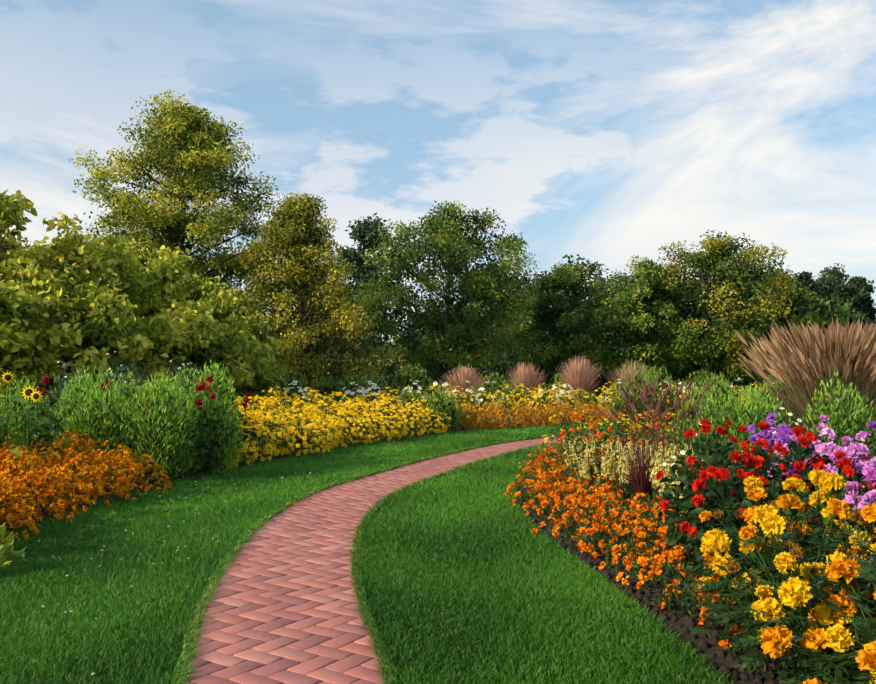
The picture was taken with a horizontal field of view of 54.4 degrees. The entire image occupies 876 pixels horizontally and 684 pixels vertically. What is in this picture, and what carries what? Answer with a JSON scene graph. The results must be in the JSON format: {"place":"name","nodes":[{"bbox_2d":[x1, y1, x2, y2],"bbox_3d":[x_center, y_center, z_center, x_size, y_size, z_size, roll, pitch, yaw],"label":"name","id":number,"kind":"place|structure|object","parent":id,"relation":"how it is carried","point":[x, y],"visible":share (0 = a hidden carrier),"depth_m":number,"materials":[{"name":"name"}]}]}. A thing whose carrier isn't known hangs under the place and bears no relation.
{"place":"outdoors","nodes":[
{"label":"outdoors","id":0,"kind":"place"},
{"bbox_2d":[0,390,737,683],"bbox_3d":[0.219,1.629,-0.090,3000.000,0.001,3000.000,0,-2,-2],"label":"ground","id":1,"kind":"structure","parent":0,"point":[373,609],"depth_m":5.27,"materials":[{"name":"green plant"}]},
{"bbox_2d":[0,114,837,421],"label":"tree branches","id":2,"kind":"object","parent":1,"relation":"on","point":[442,370],"visible":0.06,"depth_m":34.86,"materials":[{"name":"brown plant"}]},
{"bbox_2d":[0,409,855,683],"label":"bed soil","id":3,"kind":"structure","parent":1,"relation":"on","point":[718,656],"depth_m":5.83,"materials":[{"name":"brown soil"}]},
{"bbox_2d":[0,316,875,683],"bbox_3d":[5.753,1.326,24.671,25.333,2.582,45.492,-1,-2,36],"label":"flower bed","id":4,"kind":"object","parent":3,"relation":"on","point":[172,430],"depth_m":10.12,"materials":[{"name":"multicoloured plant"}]},
{"bbox_2d":[0,89,875,424],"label":"tree foliage","id":5,"kind":"object","parent":1,"relation":"on","point":[42,317],"visible":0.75,"depth_m":33.37,"materials":[{"name":"green plant"}]},
{"bbox_2d":[176,432,613,683],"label":"brick path","id":6,"kind":"structure","parent":0,"point":[282,611],"depth_m":5.98,"materials":[{"name":"red brick"}]},
{"bbox_2d":[0,0,875,344],"label":"sky","id":7,"kind":"structure","parent":0,"point":[609,132],"materials":[{"name":"blue"}]}
]}

